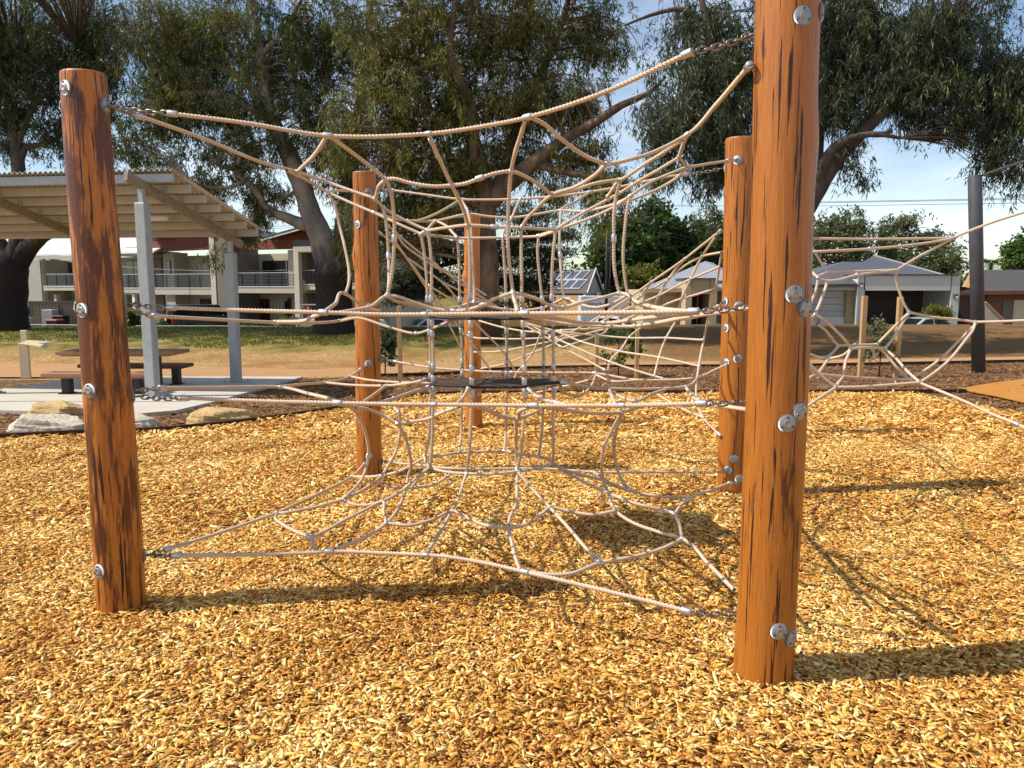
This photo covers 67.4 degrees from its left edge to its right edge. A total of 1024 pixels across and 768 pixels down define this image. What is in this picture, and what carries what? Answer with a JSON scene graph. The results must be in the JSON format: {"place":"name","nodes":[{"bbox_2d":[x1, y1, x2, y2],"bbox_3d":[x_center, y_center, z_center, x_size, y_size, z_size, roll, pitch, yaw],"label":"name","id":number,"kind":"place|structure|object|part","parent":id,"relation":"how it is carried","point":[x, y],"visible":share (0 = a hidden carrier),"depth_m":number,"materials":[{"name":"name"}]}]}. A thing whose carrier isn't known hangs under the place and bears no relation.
{"place":"outdoors","nodes":[
{"label":"outdoors","id":0,"kind":"place"},
{"bbox_2d":[0,376,302,415],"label":"pavement","id":1,"kind":"structure","parent":0,"point":[48,391],"depth_m":14.80,"materials":[{"name":"concrete"}]},
{"bbox_2d":[40,371,144,393],"bbox_3d":[-7.925,-0.020,14.774,2.026,0.403,0.412,0,7,0],"label":"picnic bench","id":2,"kind":"object","parent":1,"relation":"on","point":[68,377],"visible":0.77,"depth_m":14.68,"materials":[{"name":"paint"}]},
{"bbox_2d":[0,401,186,401],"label":"pavement joint","id":3,"kind":"object","parent":1,"relation":"on","point":[82,401],"visible":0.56,"depth_m":13.37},
{"bbox_2d":[55,349,189,384],"bbox_3d":[-7.953,-0.308,15.786,2.363,0.779,0.792,0,7,0],"label":"picnic table","id":4,"kind":"object","parent":1,"relation":"on","point":[137,352],"visible":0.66,"depth_m":15.40,"materials":[{"name":"paint"}]},
{"bbox_2d":[0,168,261,396],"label":"picnic shelter","id":5,"kind":"object","parent":1,"relation":"on","point":[172,202],"visible":0.73,"depth_m":15.39,"materials":[{"name":"metal"}]},
{"bbox_2d":[77,363,193,384],"bbox_3d":[-8.217,-0.221,16.815,2.354,0.454,0.412,0,7,0],"label":"picnic bench","id":6,"kind":"object","parent":1,"relation":"on","point":[176,368],"visible":0.53,"depth_m":16.71,"materials":[{"name":"paint"}]},
{"bbox_2d":[0,325,606,348],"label":"grass","id":7,"kind":"structure","parent":0,"point":[33,329],"depth_m":32.04,"materials":[{"name":"green plant"}]},
{"bbox_2d":[0,290,1023,602],"bbox_3d":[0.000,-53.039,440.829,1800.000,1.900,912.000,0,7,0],"label":"ground","id":8,"kind":"structure","parent":0,"point":[940,340],"depth_m":28.58,"materials":[{"name":"brown soil"}]},
{"bbox_2d":[20,330,28,341],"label":"utility pillar","id":9,"kind":"structure","parent":8,"relation":"on","point":[24,335],"depth_m":29.33,"materials":[{"name":"beige concrete"}]},
{"bbox_2d":[42,309,58,326],"bbox_3d":[-27.755,-3.528,46.273,0.627,1.902,0.700,0,7,0],"label":"utility cabinet","id":10,"kind":"object","parent":8,"relation":"on","point":[47,314],"visible":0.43,"depth_m":45.86,"materials":[{"name":"grey metal"}]},
{"bbox_2d":[28,301,76,326],"bbox_3d":[-26.632,-3.809,46.907,5.682,2.501,0.110,0,7,0],"label":"sheet fence","id":11,"kind":"object","parent":8,"relation":"on","point":[36,308],"visible":0.24,"depth_m":46.79,"materials":[{"name":"brown metal"}]},
{"bbox_2d":[30,324,76,325],"bbox_3d":[-23.602,-2.783,40.974,5.727,0.840,0.080,0,7,0],"label":"barrier rail","id":12,"kind":"object","parent":8,"relation":"on","point":[53,325],"visible":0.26,"depth_m":40.91,"materials":[{"name":"metal"}]},
{"bbox_2d":[0,0,145,331],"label":"gum tree","id":13,"kind":"object","parent":8,"relation":"on","point":[27,42],"visible":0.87,"depth_m":32.58,"materials":[{"name":"green plant"}]},
{"bbox_2d":[126,307,140,326],"bbox_3d":[-22.589,-3.667,45.982,1.127,1.864,1.105,-5,9,-36],"label":"shrub","id":14,"kind":"object","parent":8,"relation":"on","point":[133,319],"visible":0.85,"depth_m":45.72,"materials":[{"name":"green plant"}]},
{"bbox_2d":[157,319,167,324],"bbox_3d":[-20.764,-3.204,44.974,1.118,1.204,1.160,-6,9,-38],"label":"shrub","id":15,"kind":"object","parent":8,"relation":"on","point":[161,322],"visible":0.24,"depth_m":44.88,"materials":[{"name":"green plant"}]},
{"bbox_2d":[136,325,280,327],"bbox_3d":[-15.489,-2.674,40.988,9.140,0.897,0.080,0,7,0],"label":"barrier rail","id":16,"kind":"object","parent":8,"relation":"on","point":[200,325],"visible":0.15,"depth_m":40.93,"materials":[{"name":"metal"}]},
{"bbox_2d":[28,228,430,326],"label":"apartment building","id":17,"kind":"structure","parent":8,"relation":"on","point":[290,285],"depth_m":52.23,"materials":[{"name":"white paint"}]},
{"bbox_2d":[68,262,73,283],"bbox_3d":[-35.055,-8.705,60.752,1.708,1.842,0.072,3,8,25],"label":"window","id":18,"kind":"structure","parent":17,"relation":"in","point":[70,268],"depth_m":60.58,"materials":[{"name":"black glass"}]},
{"bbox_2d":[125,261,138,286],"bbox_3d":[-28.392,-8.281,57.666,1.649,1.939,0.072,3,8,25],"label":"window","id":19,"kind":"structure","parent":17,"relation":"in","point":[127,263],"depth_m":57.66,"materials":[{"name":"grey glass"}]},
{"bbox_2d":[126,295,139,306],"bbox_3d":[-28.556,-6.263,57.998,1.550,0.923,0.072,3,8,25],"label":"window","id":20,"kind":"structure","parent":17,"relation":"in","point":[129,297],"depth_m":58.08,"materials":[{"name":"grey glass"}]},
{"bbox_2d":[35,256,281,270],"bbox_3d":[-22.256,-8.070,51.394,19.830,1.018,0.038,0,7,0],"label":"gutter","id":21,"kind":"object","parent":17,"relation":"attached to","point":[185,270],"visible":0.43,"depth_m":51.44,"materials":[{"name":"grey paint"}]},
{"bbox_2d":[165,261,171,273],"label":"window","id":22,"kind":"structure","parent":17,"relation":"in","point":[168,263],"depth_m":54.26,"materials":[{"name":"grey glass"}]},
{"bbox_2d":[199,299,210,303],"bbox_3d":[-21.948,-4.742,55.104,1.045,2.697,0.060,3,8,25],"label":"garage door","id":23,"kind":"structure","parent":17,"relation":"in","point":[202,301],"depth_m":54.91,"materials":[{"name":"black metal"}]},
{"bbox_2d":[202,262,210,286],"bbox_3d":[-21.683,-7.746,54.571,0.837,1.800,0.072,3,8,25],"label":"window","id":24,"kind":"structure","parent":17,"relation":"in","point":[204,266],"depth_m":54.54,"materials":[{"name":"grey glass"}]},
{"bbox_2d":[260,299,269,319],"bbox_3d":[-17.466,-4.496,53.023,1.934,2.729,0.060,3,8,25],"label":"door","id":25,"kind":"structure","parent":17,"relation":"in","point":[264,303],"depth_m":52.66,"materials":[{"name":"red metal"}]},
{"bbox_2d":[262,260,288,285],"bbox_3d":[-16.002,-7.458,51.930,2.184,1.746,0.072,3,8,25],"label":"window","id":26,"kind":"structure","parent":17,"relation":"in","point":[282,265],"depth_m":51.83,"materials":[{"name":"black glass"}]},
{"bbox_2d":[284,301,287,316],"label":"window","id":27,"kind":"structure","parent":17,"relation":"in","point":[285,302],"depth_m":51.84,"materials":[{"name":"black glass"}]},
{"bbox_2d":[287,298,290,319],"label":"window","id":28,"kind":"structure","parent":17,"relation":"in","point":[288,299],"depth_m":51.70,"materials":[{"name":"black glass"}]},
{"bbox_2d":[101,0,379,334],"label":"gum tree","id":29,"kind":"object","parent":8,"relation":"on","point":[177,82],"visible":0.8,"depth_m":31.39,"materials":[{"name":"green plant"}]},
{"bbox_2d":[240,319,272,325],"bbox_3d":[-14.997,-3.215,44.973,1.924,1.229,1.626,0,7,0],"label":"shrub","id":30,"kind":"object","parent":8,"relation":"on","point":[253,324],"visible":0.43,"depth_m":44.67,"materials":[{"name":"green plant"}]},
{"bbox_2d":[269,315,299,326],"bbox_3d":[-13.521,-3.403,45.871,1.965,1.443,1.931,6,9,40],"label":"shrub","id":31,"kind":"object","parent":8,"relation":"on","point":[284,318],"visible":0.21,"depth_m":45.71,"materials":[{"name":"green plant"}]},
{"bbox_2d":[379,192,588,311],"bbox_3d":[-1.796,-6.297,37.309,10.862,8.144,6.224,-1,7,-9],"label":"cedar tree","id":32,"kind":"object","parent":8,"relation":"on","point":[417,292],"visible":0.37,"depth_m":36.14,"materials":[{"name":"green plant"}]},
{"bbox_2d":[312,0,665,343],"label":"gum tree","id":33,"kind":"object","parent":8,"relation":"on","point":[457,105],"visible":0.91,"depth_m":28.37,"materials":[{"name":"green plant"}]},
{"bbox_2d":[434,307,555,326],"bbox_3d":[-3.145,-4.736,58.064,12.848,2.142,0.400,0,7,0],"label":"car","id":34,"kind":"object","parent":8,"relation":"on","point":[513,323],"depth_m":57.88,"materials":[{"name":"metal"}]},
{"bbox_2d":[0,389,1023,767],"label":"playground mulch","id":35,"kind":"object","parent":8,"relation":"on","point":[542,694],"visible":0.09,"depth_m":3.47,"materials":[{"name":"wood"}]},
{"bbox_2d":[59,68,146,617],"bbox_3d":[-2.035,-0.081,3.846,0.254,2.823,0.248,0,7,0],"label":"log post","id":36,"kind":"object","parent":35,"relation":"on","point":[119,557],"visible":1,"depth_m":3.75,"materials":[{"name":"wood"}]},
{"bbox_2d":[352,171,382,479],"bbox_3d":[-1.357,-0.452,7.204,0.260,2.988,0.253,0,7,0],"label":"log post","id":37,"kind":"object","parent":35,"relation":"on","point":[365,255],"visible":0.79,"depth_m":7.11,"materials":[{"name":"wood"}]},
{"bbox_2d":[462,215,482,428],"bbox_3d":[-0.540,-0.751,10.448,0.266,3.028,0.239,0,7,0],"label":"log post","id":38,"kind":"object","parent":35,"relation":"on","point":[477,413],"visible":0.53,"depth_m":10.36,"materials":[{"name":"wood"}]},
{"bbox_2d":[718,136,751,496],"bbox_3d":[1.871,-0.441,6.384,0.301,3.106,0.282,0,7,0],"label":"log post","id":39,"kind":"object","parent":35,"relation":"on","point":[736,263],"visible":0.75,"depth_m":6.26,"materials":[{"name":"wood"}]},
{"bbox_2d":[378,224,722,437],"bbox_3d":[0.602,-0.697,8.149,3.332,1.853,2.828,2,8,18],"label":"climbing net","id":40,"kind":"object","parent":39,"relation":"hanging from","point":[570,334],"visible":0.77,"depth_m":7.65,"materials":[{"name":"fabric"}]},
{"bbox_2d":[733,0,823,690],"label":"log post","id":41,"kind":"object","parent":35,"relation":"on","point":[785,135],"visible":0.98,"depth_m":2.99,"materials":[{"name":"wood"}]},
{"bbox_2d":[107,32,754,616],"bbox_3d":[-0.135,-0.316,5.131,3.366,2.678,3.517,2,7,15],"label":"climbing net","id":42,"kind":"object","parent":41,"relation":"attached to","point":[471,384],"visible":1,"depth_m":4.44,"materials":[{"name":"fabric"}]},
{"bbox_3d":[2.949,-0.664,9.627,0.254,2.995,0.254,0,7,0],"label":"log post","id":43,"kind":"object","parent":35,"relation":"on","visible":0},
{"bbox_2d":[808,211,1023,428],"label":"climbing net","id":44,"kind":"object","parent":43,"relation":"hanging from","point":[872,346],"visible":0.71,"depth_m":6.45,"materials":[{"name":"fabric"}]},
{"bbox_2d":[0,362,1023,432],"bbox_3d":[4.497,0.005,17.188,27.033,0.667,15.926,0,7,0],"label":"bark mulch","id":45,"kind":"object","parent":8,"relation":"on","point":[1009,407],"visible":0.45,"depth_m":17.95,"materials":[{"name":"brown wood"}]},
{"bbox_2d":[18,340,49,377],"bbox_3d":[-11.621,-0.608,18.834,0.783,0.917,0.500,0,7,0],"label":"fountain","id":46,"kind":"object","parent":45,"relation":"on","point":[24,359],"visible":1,"depth_m":18.73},
{"bbox_2d":[6,413,83,431],"bbox_3d":[-6.356,0.635,10.480,1.146,0.487,0.641,0,7,0],"label":"sandstone rock","id":47,"kind":"object","parent":45,"relation":"on","point":[35,422],"visible":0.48,"depth_m":10.23,"materials":[{"name":"grey stone"}]},
{"bbox_2d":[26,400,82,415],"bbox_3d":[-7.093,0.487,12.043,0.999,0.491,0.913,0,7,0],"label":"sandstone rock","id":48,"kind":"object","parent":45,"relation":"on","point":[58,407],"visible":0.4,"depth_m":11.71,"materials":[{"name":"beige stone"}]},
{"bbox_2d":[134,412,160,427],"bbox_3d":[-5.427,0.606,10.773,0.964,0.417,0.599,0,7,0],"label":"sandstone rock","id":49,"kind":"object","parent":45,"relation":"on","point":[142,420],"visible":0.17,"depth_m":10.62,"materials":[{"name":"grey stone"}]},
{"bbox_2d":[186,407,253,423],"bbox_3d":[-4.241,0.566,11.207,0.933,0.469,0.755,0,7,0],"label":"sandstone rock","id":50,"kind":"object","parent":45,"relation":"on","point":[207,414],"visible":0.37,"depth_m":10.93,"materials":[{"name":"beige stone"}]},
{"bbox_2d":[380,327,397,372],"bbox_3d":[-3.257,-0.824,19.899,0.744,1.454,0.848,-2,8,-17],"label":"sapling","id":51,"kind":"object","parent":45,"relation":"on","point":[389,347],"visible":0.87,"depth_m":19.79,"materials":[{"name":"green plant"}]},
{"bbox_2d":[397,306,402,379],"bbox_3d":[-2.732,-0.972,18.687,0.100,1.858,0.100,0,7,0],"label":"timber stake","id":52,"kind":"object","parent":45,"relation":"on","point":[399,345],"visible":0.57,"depth_m":18.64,"materials":[{"name":"brown wood"}]},
{"bbox_2d":[0,389,966,439],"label":"garden edging","id":53,"kind":"object","parent":45,"relation":"on","point":[82,431],"visible":0.3,"depth_m":12.39,"materials":[{"name":"brown wood"}]},
{"bbox_2d":[595,329,598,379],"bbox_3d":[2.068,-0.709,18.721,0.090,1.327,0.090,0,7,0],"label":"timber stake","id":54,"kind":"object","parent":45,"relation":"on","point":[597,353],"visible":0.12,"depth_m":18.67,"materials":[{"name":"brown wood"}]},
{"bbox_2d":[599,321,646,375],"bbox_3d":[2.883,-0.873,19.868,1.284,1.559,1.163,0,7,0],"label":"sapling","id":55,"kind":"object","parent":45,"relation":"on","point":[616,331],"visible":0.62,"depth_m":19.66,"materials":[{"name":"green plant"}]},
{"bbox_2d":[634,328,639,378],"bbox_3d":[3.045,-0.752,18.715,0.090,1.413,0.090,0,7,0],"label":"timber stake","id":56,"kind":"object","parent":45,"relation":"on","point":[636,374],"visible":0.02,"depth_m":18.68,"materials":[{"name":"brown wood"}]},
{"bbox_2d":[857,296,867,376],"bbox_3d":[8.889,-1.170,19.482,0.120,2.115,0.120,0,7,0],"label":"timber stake","id":57,"kind":"object","parent":45,"relation":"on","point":[862,331],"visible":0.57,"depth_m":19.42,"materials":[{"name":"beige wood"}]},
{"bbox_2d":[863,365,894,369],"bbox_3d":[9.322,-0.412,19.491,0.804,0.152,0.142,2,7,12],"label":"tie strap","id":58,"kind":"object","parent":57,"relation":"attached to","point":[868,367],"visible":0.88,"depth_m":19.51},
{"bbox_2d":[859,314,901,376],"bbox_3d":[9.295,-0.929,19.329,0.888,1.765,0.888,-5,9,-36],"label":"sapling","id":59,"kind":"object","parent":45,"relation":"on","point":[877,325],"visible":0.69,"depth_m":19.29,"materials":[{"name":"green plant"}]},
{"bbox_2d":[892,297,903,377],"bbox_3d":[9.707,-1.140,19.316,0.120,2.085,0.120,0,7,0],"label":"timber stake","id":60,"kind":"object","parent":45,"relation":"on","point":[898,337],"visible":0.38,"depth_m":19.27,"materials":[{"name":"brown wood"}]},
{"bbox_2d":[962,379,1023,402],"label":"play mat surface","id":61,"kind":"object","parent":45,"relation":"on","point":[1000,389],"visible":0.94,"depth_m":15.68,"materials":[{"name":"orange rubber"}]},
{"bbox_2d":[967,160,1023,372],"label":"steel mast","id":62,"kind":"object","parent":45,"relation":"on","point":[976,260],"visible":0.92,"depth_m":20.79,"materials":[{"name":"metal"}]},
{"bbox_2d":[515,268,603,321],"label":"solar house","id":63,"kind":"structure","parent":8,"relation":"on","point":[579,282],"depth_m":57.20,"materials":[{"name":"grey tile"}]},
{"bbox_2d":[604,212,610,320],"bbox_3d":[4.941,-5.477,39.626,0.285,6.972,0.200,0,7,0],"label":"flag pole","id":64,"kind":"object","parent":8,"relation":"on","point":[607,283],"visible":0.69,"depth_m":39.54,"materials":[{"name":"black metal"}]},
{"bbox_2d":[597,281,622,295],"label":"weatherboard house","id":65,"kind":"structure","parent":8,"relation":"on","point":[609,292],"depth_m":62.56,"materials":[{"name":"white wood"}]},
{"bbox_2d":[614,308,635,324],"bbox_3d":[7.579,-3.598,49.958,1.887,2.717,0.030,0,7,0],"label":"paling fence","id":66,"kind":"object","parent":8,"relation":"on","point":[624,316],"visible":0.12,"depth_m":49.84,"materials":[{"name":"beige wood"}]},
{"bbox_2d":[620,258,667,289],"bbox_3d":[9.796,-6.356,56.431,3.860,5.731,3.450,-6,9,-37],"label":"shrub","id":67,"kind":"object","parent":8,"relation":"on","point":[637,277],"visible":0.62,"depth_m":55.43,"materials":[{"name":"green plant"}]},
{"bbox_2d":[571,193,722,295],"bbox_3d":[11.896,-10.051,63.267,13.636,11.366,8.262,-4,8,-32],"label":"broadleaf tree","id":68,"kind":"object","parent":8,"relation":"on","point":[656,232],"visible":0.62,"depth_m":61.32,"materials":[{"name":"green plant"}]},
{"bbox_2d":[628,261,722,324],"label":"grey roof house","id":69,"kind":"structure","parent":8,"relation":"on","point":[704,282],"depth_m":47.08,"materials":[{"name":"beige metal"}]},
{"bbox_2d":[661,295,678,324],"bbox_3d":[9.902,-3.871,47.247,1.446,3.137,0.060,0,7,0],"label":"garage door","id":70,"kind":"structure","parent":69,"relation":"in","point":[665,298],"depth_m":47.08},
{"bbox_2d":[691,294,701,324],"bbox_3d":[11.649,-3.958,47.579,1.106,3.228,0.200,0,7,0],"label":"doorway","id":71,"kind":"structure","parent":69,"relation":"in","point":[694,299],"depth_m":47.36,"materials":[{"name":"black"}]},
{"bbox_2d":[381,359,1023,376],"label":"garden edging","id":72,"kind":"object","parent":8,"relation":"on","point":[715,365],"visible":0.48,"depth_m":23.63,"materials":[{"name":"brown wood"}]},
{"bbox_2d":[687,201,723,267],"bbox_3d":[17.507,-10.378,65.867,7.385,11.127,5.993,0,7,0],"label":"gum tree","id":73,"kind":"object","parent":8,"relation":"on","point":[713,228],"visible":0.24,"depth_m":64.68,"materials":[{"name":"green plant"}]},
{"bbox_2d":[614,0,1023,219],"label":"gum tree","id":74,"kind":"object","parent":8,"relation":"on","point":[907,71],"visible":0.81,"depth_m":25.48,"materials":[{"name":"green plant"}]},
{"bbox_2d":[812,204,887,268],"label":"gum tree","id":75,"kind":"object","parent":8,"relation":"on","point":[835,226],"visible":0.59,"depth_m":76.44,"materials":[{"name":"green plant"}]},
{"bbox_2d":[811,255,960,323],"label":"portico house","id":76,"kind":"structure","parent":8,"relation":"on","point":[920,288],"depth_m":47.27,"materials":[{"name":"white paint"}]},
{"bbox_2d":[811,291,844,323],"bbox_3d":[19.380,-4.032,47.413,2.309,3.416,0.070,0,7,0],"label":"garage door","id":77,"kind":"structure","parent":76,"relation":"in","point":[832,305],"depth_m":47.28,"materials":[{"name":"white metal"}]},
{"bbox_2d":[867,296,873,323],"bbox_3d":[23.226,-4.190,50.029,0.532,3.074,0.080,0,7,0],"label":"doorway","id":78,"kind":"structure","parent":76,"relation":"in","point":[870,298],"depth_m":49.90,"materials":[{"name":"black metal"}]},
{"bbox_2d":[858,208,968,273],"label":"gum tree","id":79,"kind":"object","parent":8,"relation":"on","point":[939,261],"visible":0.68,"depth_m":77.85,"materials":[{"name":"green plant"}]},
{"bbox_2d":[920,303,956,323],"bbox_3d":[24.837,-3.528,44.935,2.069,2.449,1.664,0,7,0],"label":"shrub","id":80,"kind":"object","parent":8,"relation":"on","point":[942,311],"visible":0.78,"depth_m":44.64,"materials":[{"name":"green plant"}]},
{"bbox_2d":[955,270,968,290],"bbox_3d":[35.371,-6.498,59.958,3.314,4.874,2.432,-3,8,-23],"label":"shrub","id":81,"kind":"object","parent":8,"relation":"on","point":[962,279],"visible":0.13,"depth_m":59.53,"materials":[{"name":"green plant"}]},
{"bbox_2d":[965,258,1002,272],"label":"palm tree","id":82,"kind":"object","parent":8,"relation":"on","point":[990,262],"visible":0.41,"depth_m":80.61,"materials":[{"name":"green plant"}]},
{"bbox_2d":[957,270,1023,323],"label":"brick house","id":83,"kind":"structure","parent":8,"relation":"on","point":[1004,293],"depth_m":49.81,"materials":[{"name":"brown brick"}]},
{"bbox_2d":[1002,300,1013,319],"bbox_3d":[32.104,-4.746,49.788,0.663,1.387,0.080,0,7,0],"label":"window","id":84,"kind":"structure","parent":83,"relation":"in","point":[1007,307],"depth_m":49.75,"materials":[{"name":"grey glass"}]},
{"bbox_2d":[1012,300,1023,323],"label":"door","id":85,"kind":"structure","parent":83,"relation":"in","point":[1018,307],"depth_m":49.76,"materials":[{"name":"beige metal"}]},
{"bbox_2d":[985,301,1004,323],"bbox_3d":[30.024,-3.765,47.901,1.315,2.763,0.130,0,7,0],"label":"sheet fence","id":86,"kind":"object","parent":8,"relation":"on","point":[991,313],"visible":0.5,"depth_m":47.83,"materials":[{"name":"beige metal"}]},
{"bbox_2d":[995,226,1023,269],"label":"broadleaf tree","id":87,"kind":"object","parent":8,"relation":"on","point":[1012,253],"visible":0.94,"depth_m":69.24,"materials":[{"name":"green plant"}]},
{"bbox_2d":[0,357,1023,378],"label":"path","id":88,"kind":"structure","parent":0,"point":[13,369],"depth_m":22.42,"materials":[{"name":"beige concrete"}]},
{"bbox_2d":[0,0,1023,288],"label":"sky","id":89,"kind":"structure","parent":0,"point":[905,177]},
{"bbox_2d":[829,198,1009,201],"bbox_3d":[29.401,-14.181,59.370,24.926,0.158,1.409,1,7,9],"label":"power line","id":90,"kind":"object","parent":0,"point":[913,200],"visible":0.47,"depth_m":59.74,"materials":[{"name":"black metal"}]},
{"bbox_2d":[839,203,1005,205],"bbox_3d":[25.790,-13.883,59.681,32.168,0.190,1.949,1,7,7],"label":"power line","id":91,"kind":"object","parent":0,"point":[913,204],"visible":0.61,"depth_m":59.62,"materials":[{"name":"black metal"}]},
{"bbox_2d":[831,199,1017,202],"bbox_3d":[29.408,-14.085,59.381,24.932,0.203,1.408,1,7,9],"label":"power line","id":92,"kind":"object","parent":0,"point":[911,201],"visible":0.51,"depth_m":59.75,"materials":[{"name":"black metal"}]},
{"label":"road","id":93,"kind":"structure","parent":0,"visible":0},
{"bbox_2d":[45,319,63,326],"bbox_3d":[-26.605,-3.225,44.773,0.673,1.077,0.827,0,7,0],"label":"wheelie bin","id":94,"kind":"object","parent":93,"relation":"on","point":[54,321],"visible":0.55,"depth_m":44.41,"materials":[{"name":"plastic"}]},
{"bbox_2d":[52,315,69,327],"bbox_3d":[-26.821,-3.449,45.752,0.655,1.275,0.827,0,7,0],"label":"wheelie bin","id":95,"kind":"object","parent":93,"relation":"on","point":[66,319],"visible":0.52,"depth_m":45.47,"materials":[{"name":"black plastic"}]},
{"bbox_2d":[164,304,248,325],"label":"four wheel drive","id":96,"kind":"structure","parent":93,"relation":"on","point":[216,314],"depth_m":46.50,"materials":[{"name":"green paint"}]},
{"bbox_2d":[176,310,191,315],"bbox_3d":[-19.658,-4.338,45.989,0.850,0.540,0.111,-5,9,-33],"label":"window","id":97,"kind":"structure","parent":96,"relation":"in","point":[179,312],"depth_m":45.99,"materials":[{"name":"black glass"}]},
{"bbox_2d":[193,310,206,315],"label":"window","id":98,"kind":"structure","parent":96,"relation":"in","point":[195,313],"depth_m":46.46,"materials":[{"name":"black glass"}]},
{"bbox_2d":[208,307,224,315],"bbox_3d":[-18.065,-4.468,47.016,1.050,0.540,0.111,-5,9,-33],"label":"window","id":99,"kind":"structure","parent":96,"relation":"in","point":[210,313],"depth_m":46.95,"materials":[{"name":"black glass"}]},
{"bbox_2d":[298,304,386,327],"bbox_3d":[-10.219,-3.821,46.539,5.310,2.022,2.020,-1,7,-10],"label":"utility truck","id":100,"kind":"object","parent":93,"relation":"on","point":[382,321],"visible":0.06,"depth_m":45.83,"materials":[{"name":"white paint"}]},
{"bbox_2d":[407,318,463,326],"bbox_3d":[-5.209,-3.667,51.400,4.810,1.512,1.980,-3,8,-24],"label":"sedan","id":101,"kind":"object","parent":93,"relation":"on","point":[422,322],"visible":0.02,"depth_m":50.64,"materials":[{"name":"white paint"}]},
{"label":"window","id":102,"kind":"part","parent":101,"relation":"part of","materials":[{"name":"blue glass"}]},
{"bbox_2d":[568,316,627,326],"bbox_3d":[5.865,-3.236,46.836,5.310,1.839,2.020,2,7,14],"label":"utility truck","id":103,"kind":"object","parent":93,"relation":"on","point":[613,318],"visible":0.02,"depth_m":46.00,"materials":[{"name":"white paint"}]},
{"bbox_2d":[578,296,629,320],"bbox_3d":[6.275,-4.596,52.932,3.310,2.952,2.219,0,7,0],"label":"box trailer","id":104,"kind":"object","parent":93,"relation":"on","point":[592,317],"visible":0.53,"depth_m":51.74,"materials":[{"name":"white metal"}]},
{"bbox_2d":[904,317,951,323],"bbox_3d":[24.600,-3.190,45.324,4.810,1.512,1.980,-1,7,-9],"label":"sedan","id":105,"kind":"object","parent":93,"relation":"on","point":[916,320],"visible":0.02,"depth_m":44.54,"materials":[{"name":"white paint"}]},
{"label":"window","id":106,"kind":"part","parent":105,"relation":"part of","materials":[{"name":"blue glass"}]},
{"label":"window","id":107,"kind":"part","parent":105,"relation":"part of","materials":[{"name":"black glass"}]}
]}

